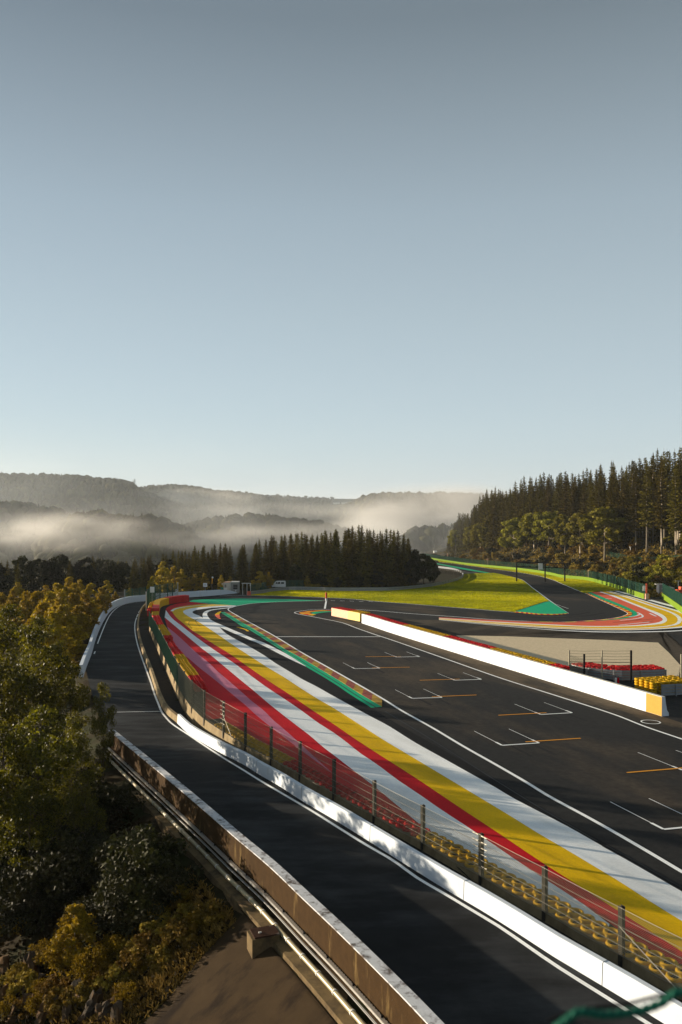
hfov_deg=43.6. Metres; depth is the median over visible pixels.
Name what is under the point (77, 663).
bush
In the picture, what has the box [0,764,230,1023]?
undergrowth
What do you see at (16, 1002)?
bush
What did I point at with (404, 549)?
spruce tree
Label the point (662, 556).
bush
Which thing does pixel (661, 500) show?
spruce tree
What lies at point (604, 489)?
spruce tree
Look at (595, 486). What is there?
spruce tree
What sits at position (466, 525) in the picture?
spruce tree
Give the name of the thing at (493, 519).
spruce tree
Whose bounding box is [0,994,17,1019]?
bush
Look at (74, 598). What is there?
golden birch
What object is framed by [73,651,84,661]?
bush
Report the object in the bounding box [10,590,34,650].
golden birch
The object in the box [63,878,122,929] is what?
bush
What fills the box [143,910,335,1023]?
old paving
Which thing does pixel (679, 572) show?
bush
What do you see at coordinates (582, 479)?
spruce tree
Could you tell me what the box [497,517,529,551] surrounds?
oak tree
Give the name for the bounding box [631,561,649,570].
bush
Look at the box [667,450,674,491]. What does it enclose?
spruce tree
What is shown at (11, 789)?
roadside tree
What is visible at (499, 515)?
spruce tree
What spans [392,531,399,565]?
spruce tree
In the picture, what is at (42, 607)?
golden birch
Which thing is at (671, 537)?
spruce tree
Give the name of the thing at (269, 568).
spruce tree
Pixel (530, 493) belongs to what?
spruce tree
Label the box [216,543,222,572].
spruce tree
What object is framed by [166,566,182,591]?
golden birch
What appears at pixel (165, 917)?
bush
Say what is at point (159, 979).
dry grass
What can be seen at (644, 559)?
bush
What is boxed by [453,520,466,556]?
spruce tree
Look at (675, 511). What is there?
spruce tree
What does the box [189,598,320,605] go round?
green paint area
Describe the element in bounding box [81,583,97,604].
golden birch
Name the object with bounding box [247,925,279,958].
manhole box
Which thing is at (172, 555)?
spruce tree
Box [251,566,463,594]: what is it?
long guard rail
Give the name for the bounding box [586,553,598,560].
bush
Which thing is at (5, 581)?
dark tree
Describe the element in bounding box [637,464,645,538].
spruce tree
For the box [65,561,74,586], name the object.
spruce tree
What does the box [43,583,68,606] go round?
golden birch
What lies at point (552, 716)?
skid mark
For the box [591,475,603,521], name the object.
spruce tree
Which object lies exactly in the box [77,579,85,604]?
golden birch
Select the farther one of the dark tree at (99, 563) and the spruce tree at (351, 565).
the dark tree at (99, 563)
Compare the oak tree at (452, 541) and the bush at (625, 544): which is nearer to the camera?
the bush at (625, 544)
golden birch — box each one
[0,592,13,641]
[0,605,9,650]
[3,589,22,620]
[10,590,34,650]
[13,582,24,598]
[18,591,43,616]
[20,602,60,651]
[30,590,57,618]
[34,611,76,671]
[38,585,49,602]
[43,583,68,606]
[44,589,80,638]
[52,604,82,654]
[63,577,82,600]
[65,615,89,659]
[68,593,91,630]
[70,605,92,643]
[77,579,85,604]
[79,593,99,631]
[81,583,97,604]
[90,600,100,618]
[94,587,112,614]
[98,580,113,597]
[146,576,158,588]
[154,561,171,592]
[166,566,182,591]
[175,569,187,591]
[183,577,192,591]
[189,574,200,590]
[199,573,209,590]
[217,575,224,589]
[251,571,266,589]
[264,572,274,588]
[304,576,310,585]
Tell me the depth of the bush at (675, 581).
214.06 m
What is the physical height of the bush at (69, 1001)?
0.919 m
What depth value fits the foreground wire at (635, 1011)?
1.25 m
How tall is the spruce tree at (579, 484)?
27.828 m
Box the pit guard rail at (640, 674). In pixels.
[570,664,666,680]
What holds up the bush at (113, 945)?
on the ground at (114, 775)
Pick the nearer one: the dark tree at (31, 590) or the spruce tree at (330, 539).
the dark tree at (31, 590)
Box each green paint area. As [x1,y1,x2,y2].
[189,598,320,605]
[437,563,487,572]
[516,601,567,613]
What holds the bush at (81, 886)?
on the ground at (114, 775)
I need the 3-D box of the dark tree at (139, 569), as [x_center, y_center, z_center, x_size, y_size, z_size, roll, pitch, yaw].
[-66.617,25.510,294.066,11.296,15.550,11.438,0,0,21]
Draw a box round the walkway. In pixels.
[139,607,681,1002]
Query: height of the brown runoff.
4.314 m
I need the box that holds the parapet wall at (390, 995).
[109,730,443,1023]
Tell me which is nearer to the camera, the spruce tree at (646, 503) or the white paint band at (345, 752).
the white paint band at (345, 752)
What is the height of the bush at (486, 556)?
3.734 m
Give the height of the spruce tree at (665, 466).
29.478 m
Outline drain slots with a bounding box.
[602,845,681,890]
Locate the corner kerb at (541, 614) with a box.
[514,611,568,614]
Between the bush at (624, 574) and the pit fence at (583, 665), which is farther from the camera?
the bush at (624, 574)
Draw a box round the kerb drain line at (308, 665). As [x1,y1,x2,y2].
[224,613,374,706]
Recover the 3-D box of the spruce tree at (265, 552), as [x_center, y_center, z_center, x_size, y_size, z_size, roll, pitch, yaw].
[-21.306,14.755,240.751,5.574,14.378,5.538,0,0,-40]
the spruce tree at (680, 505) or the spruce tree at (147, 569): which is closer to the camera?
the spruce tree at (680, 505)
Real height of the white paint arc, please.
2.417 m
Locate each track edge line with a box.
[228,601,681,872]
[294,609,681,738]
[372,563,627,621]
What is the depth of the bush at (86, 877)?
37.90 m
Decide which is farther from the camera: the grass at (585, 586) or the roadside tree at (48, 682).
the grass at (585, 586)
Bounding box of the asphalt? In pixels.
[147,560,681,965]
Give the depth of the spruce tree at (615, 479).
301.53 m
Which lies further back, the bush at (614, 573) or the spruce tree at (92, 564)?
the spruce tree at (92, 564)
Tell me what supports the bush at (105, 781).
on the ground at (114, 775)
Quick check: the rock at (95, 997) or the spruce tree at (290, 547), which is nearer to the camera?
the rock at (95, 997)
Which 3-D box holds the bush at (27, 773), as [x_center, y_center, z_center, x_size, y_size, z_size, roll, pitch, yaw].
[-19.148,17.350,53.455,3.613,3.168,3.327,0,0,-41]
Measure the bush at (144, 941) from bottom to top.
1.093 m
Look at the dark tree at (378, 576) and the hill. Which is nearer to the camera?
the dark tree at (378, 576)
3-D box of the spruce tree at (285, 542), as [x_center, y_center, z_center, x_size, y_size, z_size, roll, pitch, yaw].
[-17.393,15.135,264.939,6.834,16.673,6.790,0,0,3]
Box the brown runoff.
[395,606,681,663]
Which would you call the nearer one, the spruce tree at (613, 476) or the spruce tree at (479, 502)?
the spruce tree at (613, 476)
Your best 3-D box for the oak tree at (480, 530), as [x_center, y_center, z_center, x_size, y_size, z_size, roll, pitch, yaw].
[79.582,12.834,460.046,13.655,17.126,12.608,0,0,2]
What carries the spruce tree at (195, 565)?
on the ground at (114, 775)
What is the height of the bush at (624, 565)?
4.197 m
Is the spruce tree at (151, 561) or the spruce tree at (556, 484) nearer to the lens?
the spruce tree at (151, 561)
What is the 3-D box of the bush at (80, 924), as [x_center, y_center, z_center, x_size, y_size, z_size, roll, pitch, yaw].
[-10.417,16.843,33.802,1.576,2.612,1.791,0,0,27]
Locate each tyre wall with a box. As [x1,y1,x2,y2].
[147,595,188,615]
[152,611,681,983]
[572,662,664,679]
[634,675,681,694]
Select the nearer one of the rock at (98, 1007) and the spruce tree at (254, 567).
the rock at (98, 1007)
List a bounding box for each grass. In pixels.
[43,865,235,1023]
[252,573,548,611]
[438,560,619,592]
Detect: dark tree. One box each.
[0,563,12,593]
[3,564,16,589]
[5,555,34,591]
[22,558,48,590]
[22,564,39,592]
[34,557,66,591]
[49,554,75,584]
[73,557,98,584]
[75,565,98,589]
[86,558,106,591]
[98,561,111,577]
[98,562,126,594]
[115,561,131,585]
[137,566,145,586]
[157,559,177,583]
[289,563,302,586]
[313,573,328,586]
[333,577,342,587]
[352,575,363,587]
[367,570,384,584]
[404,549,426,584]
[410,553,436,583]
[426,562,440,581]
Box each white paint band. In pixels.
[165,611,608,925]
[183,605,681,920]
[441,592,666,626]
[443,591,681,628]
[444,591,681,631]
[449,591,681,629]
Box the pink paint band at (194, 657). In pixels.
[168,628,330,771]
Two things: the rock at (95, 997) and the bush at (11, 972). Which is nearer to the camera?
the rock at (95, 997)
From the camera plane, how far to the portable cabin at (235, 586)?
207.74 m
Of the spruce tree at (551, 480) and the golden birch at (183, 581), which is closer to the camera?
the golden birch at (183, 581)
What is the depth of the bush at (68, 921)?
34.19 m
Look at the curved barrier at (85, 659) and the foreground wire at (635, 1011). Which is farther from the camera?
the curved barrier at (85, 659)
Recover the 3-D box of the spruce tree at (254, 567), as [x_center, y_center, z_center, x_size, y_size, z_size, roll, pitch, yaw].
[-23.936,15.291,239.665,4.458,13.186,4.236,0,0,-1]
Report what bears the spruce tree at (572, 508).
on the ground at (114, 775)
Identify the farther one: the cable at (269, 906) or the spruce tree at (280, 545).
the spruce tree at (280, 545)
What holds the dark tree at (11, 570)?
on the ground at (114, 775)
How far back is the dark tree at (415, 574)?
234.26 m
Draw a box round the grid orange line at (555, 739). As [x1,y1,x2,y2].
[525,738,580,741]
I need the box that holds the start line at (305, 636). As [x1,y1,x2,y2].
[276,636,335,636]
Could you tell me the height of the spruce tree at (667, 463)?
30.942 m
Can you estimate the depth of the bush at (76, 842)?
38.52 m
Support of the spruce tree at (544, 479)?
on the ground at (114, 775)
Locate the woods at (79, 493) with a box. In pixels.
[0,472,201,523]
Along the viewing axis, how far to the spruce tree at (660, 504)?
254.64 m
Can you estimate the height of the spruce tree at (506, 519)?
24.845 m
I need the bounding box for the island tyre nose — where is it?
[331,607,369,621]
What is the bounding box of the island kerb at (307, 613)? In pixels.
[299,610,330,614]
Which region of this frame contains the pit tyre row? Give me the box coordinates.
[366,614,569,669]
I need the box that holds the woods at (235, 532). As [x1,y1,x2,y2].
[182,512,374,580]
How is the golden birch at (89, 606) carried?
on the ground at (114, 775)
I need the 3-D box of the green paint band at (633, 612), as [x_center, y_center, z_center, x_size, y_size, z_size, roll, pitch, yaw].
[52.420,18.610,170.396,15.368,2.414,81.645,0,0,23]
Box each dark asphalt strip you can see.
[159,602,183,628]
[193,606,681,889]
[445,591,681,631]
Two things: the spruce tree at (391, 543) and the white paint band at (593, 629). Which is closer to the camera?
the white paint band at (593, 629)
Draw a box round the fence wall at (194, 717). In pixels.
[149,626,681,1000]
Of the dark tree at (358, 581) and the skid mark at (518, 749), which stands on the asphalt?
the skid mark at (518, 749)
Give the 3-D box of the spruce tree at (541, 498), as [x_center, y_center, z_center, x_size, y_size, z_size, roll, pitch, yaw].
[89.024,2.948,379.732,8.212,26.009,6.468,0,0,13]
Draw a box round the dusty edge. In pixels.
[328,619,681,737]
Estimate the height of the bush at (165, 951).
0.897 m
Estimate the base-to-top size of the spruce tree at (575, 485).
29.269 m
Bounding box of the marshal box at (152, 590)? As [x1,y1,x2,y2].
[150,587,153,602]
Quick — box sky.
[0,0,681,498]
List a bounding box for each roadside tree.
[0,604,41,714]
[0,624,82,764]
[0,626,62,789]
[0,704,81,852]
[0,723,44,858]
[0,776,61,876]
[16,615,67,709]
[43,715,104,818]
[52,661,90,754]
[66,768,107,841]
[89,682,116,775]
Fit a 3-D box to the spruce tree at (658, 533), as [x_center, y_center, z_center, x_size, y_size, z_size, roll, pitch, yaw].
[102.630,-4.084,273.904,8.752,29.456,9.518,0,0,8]
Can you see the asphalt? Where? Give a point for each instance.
(587, 774)
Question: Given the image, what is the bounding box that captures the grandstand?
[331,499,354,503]
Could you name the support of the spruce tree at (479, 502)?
on the ground at (114, 775)
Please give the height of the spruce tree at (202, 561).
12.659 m
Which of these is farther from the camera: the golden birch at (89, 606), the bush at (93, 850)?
the golden birch at (89, 606)
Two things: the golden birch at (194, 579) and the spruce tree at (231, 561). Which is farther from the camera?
the spruce tree at (231, 561)
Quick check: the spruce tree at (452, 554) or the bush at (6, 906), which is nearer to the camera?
the bush at (6, 906)
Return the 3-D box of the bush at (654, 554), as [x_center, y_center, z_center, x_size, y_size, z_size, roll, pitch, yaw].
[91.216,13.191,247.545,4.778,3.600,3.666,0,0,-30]
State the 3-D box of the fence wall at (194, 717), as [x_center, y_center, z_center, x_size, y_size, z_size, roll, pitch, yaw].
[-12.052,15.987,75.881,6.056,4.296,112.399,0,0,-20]
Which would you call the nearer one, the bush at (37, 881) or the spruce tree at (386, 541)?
the bush at (37, 881)
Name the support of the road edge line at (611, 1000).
on the service road
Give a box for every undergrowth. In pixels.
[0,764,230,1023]
[443,533,681,596]
[607,552,680,559]
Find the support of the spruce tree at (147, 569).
on the ground at (114, 775)
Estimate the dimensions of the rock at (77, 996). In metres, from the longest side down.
0.886 x 0.665 x 0.522 m
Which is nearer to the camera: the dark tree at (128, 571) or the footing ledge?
the footing ledge
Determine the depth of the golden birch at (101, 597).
144.55 m
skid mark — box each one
[411,695,431,704]
[498,740,532,756]
[511,613,601,617]
[519,738,556,754]
[536,710,568,722]
[555,709,586,720]
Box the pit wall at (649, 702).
[362,614,668,715]
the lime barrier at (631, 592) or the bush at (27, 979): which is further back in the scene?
the lime barrier at (631, 592)
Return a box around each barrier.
[79,590,236,676]
[137,603,681,1023]
[432,558,644,598]
[662,593,681,612]
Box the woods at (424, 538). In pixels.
[396,521,462,553]
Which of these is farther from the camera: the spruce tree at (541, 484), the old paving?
the spruce tree at (541, 484)
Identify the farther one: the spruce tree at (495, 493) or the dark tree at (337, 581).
the spruce tree at (495, 493)
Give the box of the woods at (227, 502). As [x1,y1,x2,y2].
[139,484,342,521]
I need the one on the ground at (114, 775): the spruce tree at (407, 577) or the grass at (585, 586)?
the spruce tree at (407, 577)
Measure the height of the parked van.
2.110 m
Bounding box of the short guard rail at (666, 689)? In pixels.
[661,684,681,695]
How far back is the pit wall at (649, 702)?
80.18 m
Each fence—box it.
[124,587,145,596]
[146,582,177,610]
[149,611,681,988]
[251,580,302,590]
[422,553,644,593]
[439,568,463,575]
[569,650,631,682]
[662,583,681,605]
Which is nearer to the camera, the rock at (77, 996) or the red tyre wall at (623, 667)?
the rock at (77, 996)
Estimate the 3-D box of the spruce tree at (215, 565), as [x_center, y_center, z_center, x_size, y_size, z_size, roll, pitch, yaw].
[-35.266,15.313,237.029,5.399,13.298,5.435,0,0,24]
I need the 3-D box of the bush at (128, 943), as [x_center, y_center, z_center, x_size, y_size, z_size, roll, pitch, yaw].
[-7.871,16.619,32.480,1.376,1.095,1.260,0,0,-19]
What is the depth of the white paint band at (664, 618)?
135.98 m
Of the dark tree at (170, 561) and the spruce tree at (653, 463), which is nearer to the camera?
the dark tree at (170, 561)
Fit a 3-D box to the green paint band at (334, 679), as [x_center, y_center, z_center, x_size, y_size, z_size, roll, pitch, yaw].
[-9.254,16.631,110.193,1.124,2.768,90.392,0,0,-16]
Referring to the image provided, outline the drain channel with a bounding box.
[385,711,596,840]
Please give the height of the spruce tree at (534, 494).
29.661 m
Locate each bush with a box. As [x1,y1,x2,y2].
[0,832,57,892]
[0,850,46,900]
[0,854,72,936]
[0,869,36,915]
[0,890,48,930]
[0,973,8,985]
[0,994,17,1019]
[3,825,104,910]
[3,962,27,987]
[6,968,46,997]
[8,769,62,798]
[9,997,30,1019]
[19,818,108,883]
[24,990,45,1016]
[28,938,51,964]
[29,977,48,1001]
[32,946,56,968]
[34,975,72,998]
[39,944,73,978]
[42,985,73,1020]
[50,903,97,966]
[50,912,96,963]
[53,947,81,971]
[55,862,101,895]
[56,782,145,832]
[57,782,120,828]
[61,832,167,885]
[62,988,88,1011]
[63,660,79,676]
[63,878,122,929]
[65,771,112,804]
[65,943,107,982]
[69,980,97,1006]
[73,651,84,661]
[87,826,180,877]
[89,861,187,940]
[91,823,204,923]
[92,933,117,956]
[93,961,132,991]
[94,821,169,876]
[94,948,118,970]
[99,955,114,975]
[104,934,129,963]
[104,960,118,982]
[110,980,137,1008]
[111,990,128,1001]
[115,934,136,958]
[115,951,137,976]
[116,862,198,904]
[117,975,137,990]
[119,944,136,959]
[122,945,145,958]
[126,955,149,977]
[130,944,157,974]
[133,924,160,951]
[136,920,166,946]
[145,943,171,964]
[149,956,169,972]
[152,931,168,945]
[154,911,171,927]
[159,917,185,945]
[171,903,200,921]
[171,918,205,948]
[192,898,225,933]
[477,546,484,552]
[482,553,490,559]
[485,547,496,552]
[491,552,500,558]
[501,557,511,563]
[512,552,522,559]
[522,550,534,558]
[538,555,550,562]
[540,547,546,553]
[544,553,553,560]
[550,541,559,547]
[555,552,565,560]
[566,560,580,571]
[568,546,578,553]
[568,562,576,571]
[573,564,583,571]
[577,548,587,555]
[579,553,588,558]
[585,562,595,570]
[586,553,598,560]
[588,547,596,553]
[588,564,602,572]
[597,546,607,552]
[606,548,616,553]
[609,562,618,570]
[610,556,626,562]
[611,541,623,549]
[611,568,627,579]
[616,571,634,579]
[617,562,632,569]
[618,569,629,575]
[621,556,641,568]
[623,542,638,549]
[623,550,637,556]
[624,574,643,586]
[628,544,640,551]
[629,570,648,578]
[631,536,643,544]
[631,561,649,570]
[638,557,654,564]
[638,575,658,589]
[643,566,653,573]
[646,552,661,558]
[649,558,666,567]
[651,558,671,569]
[651,576,665,583]
[653,566,671,576]
[656,554,670,565]
[658,538,674,548]
[661,556,681,569]
[661,569,681,584]
[666,560,681,571]
[670,544,681,551]
[671,575,681,588]
[675,567,681,583]
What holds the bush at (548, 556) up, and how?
on the ground at (114, 775)
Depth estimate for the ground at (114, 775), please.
45.41 m
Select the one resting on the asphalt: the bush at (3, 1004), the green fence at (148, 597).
the green fence at (148, 597)
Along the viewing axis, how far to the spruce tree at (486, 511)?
456.44 m
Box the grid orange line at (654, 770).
[627,767,681,772]
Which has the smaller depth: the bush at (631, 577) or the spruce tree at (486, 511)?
the bush at (631, 577)
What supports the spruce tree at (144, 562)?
on the ground at (114, 775)
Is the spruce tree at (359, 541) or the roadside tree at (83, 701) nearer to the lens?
the roadside tree at (83, 701)
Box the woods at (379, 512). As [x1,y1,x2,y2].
[320,491,523,538]
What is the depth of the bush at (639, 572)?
222.97 m
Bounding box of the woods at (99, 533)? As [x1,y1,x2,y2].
[30,508,200,578]
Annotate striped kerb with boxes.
[226,612,381,705]
[528,593,631,621]
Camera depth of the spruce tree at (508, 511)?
417.27 m
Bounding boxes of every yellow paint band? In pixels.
[172,604,681,950]
[439,591,677,627]
[439,591,681,629]
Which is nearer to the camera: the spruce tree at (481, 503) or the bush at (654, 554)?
the bush at (654, 554)
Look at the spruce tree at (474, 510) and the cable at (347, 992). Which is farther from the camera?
the spruce tree at (474, 510)
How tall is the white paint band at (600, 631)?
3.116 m
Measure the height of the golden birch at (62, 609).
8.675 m
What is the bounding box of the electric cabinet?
[656,584,661,592]
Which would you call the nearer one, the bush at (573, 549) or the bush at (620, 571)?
the bush at (620, 571)
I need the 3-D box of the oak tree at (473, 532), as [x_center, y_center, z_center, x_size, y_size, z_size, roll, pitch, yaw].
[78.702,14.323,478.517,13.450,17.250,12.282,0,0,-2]
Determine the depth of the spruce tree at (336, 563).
230.70 m
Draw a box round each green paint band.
[221,612,381,707]
[527,592,636,621]
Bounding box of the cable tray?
[107,747,388,1023]
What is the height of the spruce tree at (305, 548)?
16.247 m
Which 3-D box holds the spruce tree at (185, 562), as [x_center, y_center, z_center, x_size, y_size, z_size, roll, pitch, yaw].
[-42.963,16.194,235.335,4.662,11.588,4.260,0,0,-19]
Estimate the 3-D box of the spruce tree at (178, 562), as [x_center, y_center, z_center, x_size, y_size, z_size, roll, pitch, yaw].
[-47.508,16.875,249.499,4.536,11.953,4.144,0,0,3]
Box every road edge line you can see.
[94,601,143,653]
[134,610,651,1023]
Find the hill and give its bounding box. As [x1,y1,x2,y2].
[170,494,317,518]
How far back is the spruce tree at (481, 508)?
480.59 m
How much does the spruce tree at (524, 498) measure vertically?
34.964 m
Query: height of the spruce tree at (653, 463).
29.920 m
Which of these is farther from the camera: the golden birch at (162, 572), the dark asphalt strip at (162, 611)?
the golden birch at (162, 572)
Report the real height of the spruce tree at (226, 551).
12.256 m
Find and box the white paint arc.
[203,607,304,665]
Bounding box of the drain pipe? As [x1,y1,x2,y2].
[109,759,365,1023]
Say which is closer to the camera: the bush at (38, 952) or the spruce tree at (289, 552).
the bush at (38, 952)
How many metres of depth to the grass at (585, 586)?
250.65 m
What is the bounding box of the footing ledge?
[131,789,357,1023]
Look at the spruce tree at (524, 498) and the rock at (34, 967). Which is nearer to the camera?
the rock at (34, 967)
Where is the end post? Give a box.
[677,654,681,677]
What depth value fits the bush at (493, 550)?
436.24 m
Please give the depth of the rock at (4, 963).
35.91 m
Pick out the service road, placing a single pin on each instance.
(444, 959)
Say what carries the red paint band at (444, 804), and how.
on the asphalt
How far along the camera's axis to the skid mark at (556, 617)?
143.01 m
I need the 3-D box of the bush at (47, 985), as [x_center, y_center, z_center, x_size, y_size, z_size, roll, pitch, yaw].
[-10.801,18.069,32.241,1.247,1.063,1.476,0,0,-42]
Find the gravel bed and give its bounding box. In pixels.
[456,635,679,678]
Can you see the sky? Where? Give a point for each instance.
(338, 249)
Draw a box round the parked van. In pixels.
[272,581,285,588]
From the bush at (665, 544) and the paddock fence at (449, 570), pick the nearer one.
the bush at (665, 544)
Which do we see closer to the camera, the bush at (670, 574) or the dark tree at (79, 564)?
the bush at (670, 574)
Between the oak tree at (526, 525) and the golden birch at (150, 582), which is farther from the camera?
the oak tree at (526, 525)
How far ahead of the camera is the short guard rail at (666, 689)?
71.44 m
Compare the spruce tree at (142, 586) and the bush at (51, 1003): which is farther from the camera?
the spruce tree at (142, 586)
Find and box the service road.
[86,601,663,1023]
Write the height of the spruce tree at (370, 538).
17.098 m
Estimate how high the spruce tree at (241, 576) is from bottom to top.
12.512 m
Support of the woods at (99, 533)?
on the hill
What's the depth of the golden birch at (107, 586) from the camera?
184.78 m
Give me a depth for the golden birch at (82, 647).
105.69 m
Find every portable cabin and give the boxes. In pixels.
[223,581,230,590]
[231,581,239,592]
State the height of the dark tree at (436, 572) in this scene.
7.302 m
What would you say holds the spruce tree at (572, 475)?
on the ground at (114, 775)
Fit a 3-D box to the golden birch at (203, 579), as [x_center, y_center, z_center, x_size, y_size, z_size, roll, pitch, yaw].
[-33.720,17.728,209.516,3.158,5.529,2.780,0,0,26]
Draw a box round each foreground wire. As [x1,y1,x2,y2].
[547,992,666,1021]
[554,987,681,1023]
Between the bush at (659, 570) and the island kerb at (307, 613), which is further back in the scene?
the bush at (659, 570)
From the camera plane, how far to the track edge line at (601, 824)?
46.87 m
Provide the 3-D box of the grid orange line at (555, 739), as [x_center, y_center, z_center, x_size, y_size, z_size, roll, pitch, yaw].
[13.870,14.890,55.738,3.983,0.032,0.160,0,0,-15]
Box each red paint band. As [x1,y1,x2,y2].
[165,602,681,963]
[165,618,418,823]
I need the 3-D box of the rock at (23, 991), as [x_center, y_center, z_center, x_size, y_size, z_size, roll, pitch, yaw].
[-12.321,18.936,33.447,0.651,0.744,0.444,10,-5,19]
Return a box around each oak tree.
[447,530,459,553]
[462,525,471,545]
[469,523,485,543]
[477,521,490,541]
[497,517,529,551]
[518,511,541,551]
[531,511,559,552]
[549,514,577,553]
[565,513,591,557]
[578,506,627,561]
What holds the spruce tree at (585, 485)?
on the ground at (114, 775)
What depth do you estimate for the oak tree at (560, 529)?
334.90 m
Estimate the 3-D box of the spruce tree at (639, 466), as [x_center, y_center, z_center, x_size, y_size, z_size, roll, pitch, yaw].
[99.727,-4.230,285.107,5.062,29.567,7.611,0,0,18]
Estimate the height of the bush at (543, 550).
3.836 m
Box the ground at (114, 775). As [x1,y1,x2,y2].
[0,523,681,1023]
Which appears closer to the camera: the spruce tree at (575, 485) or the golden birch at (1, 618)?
the golden birch at (1, 618)
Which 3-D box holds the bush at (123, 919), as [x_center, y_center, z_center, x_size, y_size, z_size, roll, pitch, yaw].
[-8.232,15.655,34.867,3.899,2.554,4.233,0,0,-13]
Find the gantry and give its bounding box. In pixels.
[516,562,568,581]
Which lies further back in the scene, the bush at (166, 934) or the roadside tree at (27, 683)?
the roadside tree at (27, 683)
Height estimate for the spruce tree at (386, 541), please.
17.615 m
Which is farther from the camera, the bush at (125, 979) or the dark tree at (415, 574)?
the dark tree at (415, 574)
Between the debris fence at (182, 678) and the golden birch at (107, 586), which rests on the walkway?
the debris fence at (182, 678)
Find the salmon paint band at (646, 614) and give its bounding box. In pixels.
[439,592,662,625]
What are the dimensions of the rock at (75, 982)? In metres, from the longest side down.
1.153 x 0.838 x 0.714 m
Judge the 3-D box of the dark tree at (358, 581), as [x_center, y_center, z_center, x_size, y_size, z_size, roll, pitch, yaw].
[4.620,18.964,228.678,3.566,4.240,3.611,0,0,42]
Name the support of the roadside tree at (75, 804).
on the ground at (114, 775)
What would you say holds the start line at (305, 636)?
on the asphalt
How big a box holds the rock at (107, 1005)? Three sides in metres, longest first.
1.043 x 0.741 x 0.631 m
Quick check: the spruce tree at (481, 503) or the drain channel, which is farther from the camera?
the spruce tree at (481, 503)
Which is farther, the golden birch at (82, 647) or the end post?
the golden birch at (82, 647)
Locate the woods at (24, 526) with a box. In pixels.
[0,500,68,568]
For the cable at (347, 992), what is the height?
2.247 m
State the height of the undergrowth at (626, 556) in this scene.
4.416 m
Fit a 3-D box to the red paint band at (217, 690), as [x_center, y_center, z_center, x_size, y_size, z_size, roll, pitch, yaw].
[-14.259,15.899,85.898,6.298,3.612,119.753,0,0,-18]
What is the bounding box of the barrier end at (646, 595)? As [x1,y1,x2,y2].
[643,584,648,598]
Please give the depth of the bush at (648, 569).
224.24 m
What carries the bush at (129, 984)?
on the ground at (114, 775)
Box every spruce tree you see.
[2,559,11,596]
[12,564,22,592]
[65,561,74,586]
[90,557,98,590]
[127,562,140,592]
[134,561,140,584]
[138,559,145,585]
[139,565,146,590]
[144,554,155,584]
[144,556,152,587]
[159,554,171,590]
[170,551,176,566]
[176,551,181,570]
[178,551,186,589]
[181,551,189,590]
[185,552,192,585]
[186,546,201,589]
[198,547,206,585]
[203,553,215,589]
[209,543,219,589]
[214,547,230,588]
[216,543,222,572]
[219,544,231,577]
[225,548,233,580]
[228,547,235,580]
[234,550,241,580]
[235,546,249,587]
[240,548,248,588]
[248,544,261,588]
[249,545,260,587]
[257,540,264,566]
[260,540,273,580]
[262,541,278,587]
[263,535,278,587]
[272,541,281,581]
[275,541,293,586]
[277,539,285,575]
[283,535,288,566]
[286,534,294,564]
[286,535,298,586]
[292,532,309,586]
[292,533,300,586]
[299,534,312,581]
[301,538,317,588]
[308,535,316,578]
[312,534,321,577]
[314,531,331,588]
[317,534,327,573]
[326,530,342,587]
[327,529,348,587]
[328,533,332,554]
[339,527,361,587]
[340,529,357,586]
[341,531,346,567]
[354,525,365,574]
[356,530,377,587]
[357,528,364,574]
[364,529,381,586]
[365,531,373,567]
[374,534,390,586]
[376,531,380,568]
[378,529,394,586]
[387,529,396,576]
[387,530,409,586]
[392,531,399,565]
[399,534,412,585]
[405,547,416,584]
[406,539,412,570]
[445,539,450,553]
[449,522,458,556]
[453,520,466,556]
[460,515,469,549]
[467,505,476,546]
[469,514,478,549]
[473,500,483,545]
[475,496,481,543]
[475,506,483,546]
[476,489,492,547]
[485,496,494,543]
[486,493,499,547]
[487,488,499,543]
[490,494,500,539]
[493,497,505,550]
[495,492,505,543]
[498,491,508,542]
[500,500,510,543]
[502,490,513,548]
[506,482,518,538]
[507,489,521,548]
[516,476,529,548]
[523,478,534,547]
[524,482,538,539]
[527,484,545,548]
[535,490,546,545]
[537,477,552,545]
[538,478,545,507]
[542,472,546,488]
[542,474,553,531]
[546,488,559,541]
[547,477,561,539]
[550,475,553,496]
[551,471,570,540]
[552,473,563,504]
[553,485,561,509]
[566,476,580,534]
[566,482,578,538]
[569,473,574,499]
[573,482,589,542]
[575,474,581,502]
[576,483,583,532]
[579,471,586,490]
[580,472,592,533]
[580,479,587,513]
[584,478,604,546]
[585,468,589,489]
[585,481,594,515]
[589,472,599,510]
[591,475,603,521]
[597,465,603,481]
[597,473,607,539]
[600,479,618,547]
[601,462,619,538]
[609,477,634,550]
[611,464,618,506]
[612,474,629,527]
[616,471,634,541]
[624,461,640,536]
[624,472,645,549]
[627,468,643,536]
[628,461,645,534]
[637,458,644,536]
[637,463,654,552]
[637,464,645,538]
[638,460,651,532]
[640,466,656,547]
[648,448,659,536]
[648,456,658,544]
[649,455,671,541]
[650,457,670,553]
[653,465,667,552]
[654,451,672,539]
[656,451,670,537]
[659,458,670,548]
[663,467,681,541]
[665,463,681,553]
[666,461,681,544]
[667,447,681,545]
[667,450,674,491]
[668,452,675,491]
[668,462,681,554]
[677,483,681,526]
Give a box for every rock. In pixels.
[0,954,8,975]
[0,984,12,1001]
[5,1005,19,1023]
[18,985,28,999]
[22,993,41,1012]
[23,950,36,966]
[28,958,40,977]
[34,1008,46,1023]
[36,994,47,1013]
[38,973,44,981]
[47,995,62,1021]
[60,1004,72,1023]
[68,978,80,998]
[72,994,83,1010]
[77,1005,93,1023]
[85,986,102,1008]
[93,1003,101,1016]
[98,997,113,1023]
[110,999,123,1023]
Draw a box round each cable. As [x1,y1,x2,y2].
[108,751,377,1023]
[110,754,375,1023]

